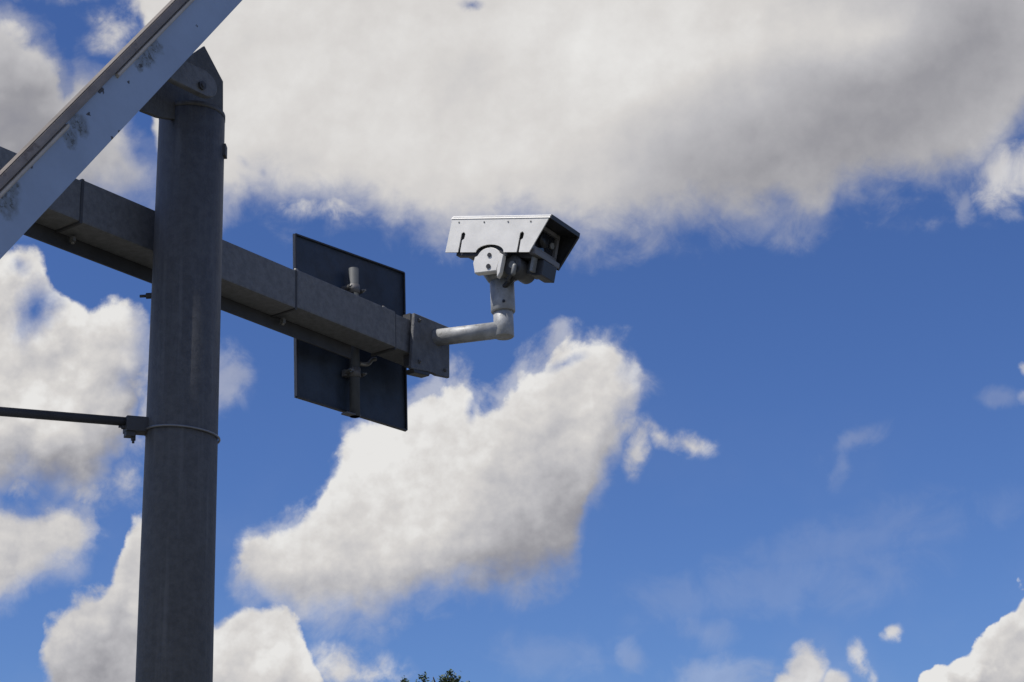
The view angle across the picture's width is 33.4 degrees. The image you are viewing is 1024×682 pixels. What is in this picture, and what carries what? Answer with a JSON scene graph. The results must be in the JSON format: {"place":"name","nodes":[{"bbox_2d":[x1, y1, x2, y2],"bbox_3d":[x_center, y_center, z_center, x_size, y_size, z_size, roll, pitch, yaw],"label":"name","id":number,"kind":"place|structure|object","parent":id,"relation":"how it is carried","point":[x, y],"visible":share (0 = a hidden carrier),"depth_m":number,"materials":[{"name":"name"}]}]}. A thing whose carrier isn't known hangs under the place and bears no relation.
{"place":"outdoors","nodes":[
{"label":"outdoors","id":0,"kind":"place"},
{"bbox_2d":[0,0,1023,681],"label":"sky","id":1,"kind":"structure","parent":0,"point":[762,419],"materials":[{"name":"blue"}]},
{"label":"ground","id":2,"kind":"structure","parent":0,"visible":0},
{"bbox_2d":[135,46,226,681],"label":"steel post","id":3,"kind":"object","parent":2,"relation":"on","point":[175,624],"visible":0.99,"depth_m":6.53,"materials":[{"name":"metal"}]},
{"bbox_2d":[0,407,147,442],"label":"stay rod","id":4,"kind":"object","parent":3,"relation":"attached to","point":[132,427],"visible":0.89,"depth_m":6.43,"materials":[{"name":"metal"}]},
{"bbox_2d":[0,0,241,258],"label":"raking strut","id":5,"kind":"object","parent":3,"relation":"attached to","point":[47,164],"visible":1,"depth_m":6.17,"materials":[{"name":"paint"}]},
{"bbox_2d":[0,146,448,377],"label":"box beam","id":6,"kind":"structure","parent":3,"relation":"attached to","point":[90,221],"depth_m":7.49,"materials":[{"name":"metal"}]},
{"bbox_2d":[293,233,407,431],"bbox_3d":[-0.750,-0.037,8.234,0.092,0.861,0.738,-19,-26,38],"label":"road sign","id":7,"kind":"object","parent":6,"relation":"attached to","point":[362,384],"visible":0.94,"depth_m":8.25,"materials":[{"name":"grey metal"}]},
{"bbox_2d":[432,278,514,345],"bbox_3d":[-0.191,-0.132,8.385,0.422,0.299,0.128,-7,-20,12],"label":"cranked pipe","id":8,"kind":"object","parent":6,"relation":"attached to","point":[502,301],"visible":0.99,"depth_m":8.32,"materials":[{"name":"white metal"}]},
{"bbox_2d":[445,214,579,287],"bbox_3d":[0.004,-0.446,8.432,0.610,0.422,0.292,-14,-23,28],"label":"traffic camera","id":9,"kind":"object","parent":8,"relation":"attached to","point":[524,249],"visible":0.99,"depth_m":8.33,"materials":[{"name":"white metal"}]},
{"bbox_2d":[535,231,554,255],"bbox_3d":[0.153,-0.484,8.352,0.028,0.097,0.191,-14,-23,28],"label":"window","id":10,"kind":"structure","parent":9,"relation":"in","point":[549,251],"depth_m":8.39,"materials":[{"name":"glass"}]},
{"bbox_2d":[400,669,469,681],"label":"broadleaf tree","id":11,"kind":"object","parent":2,"relation":"on","point":[447,678],"visible":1,"depth_m":45.66,"materials":[{"name":"green plant"}]}
]}

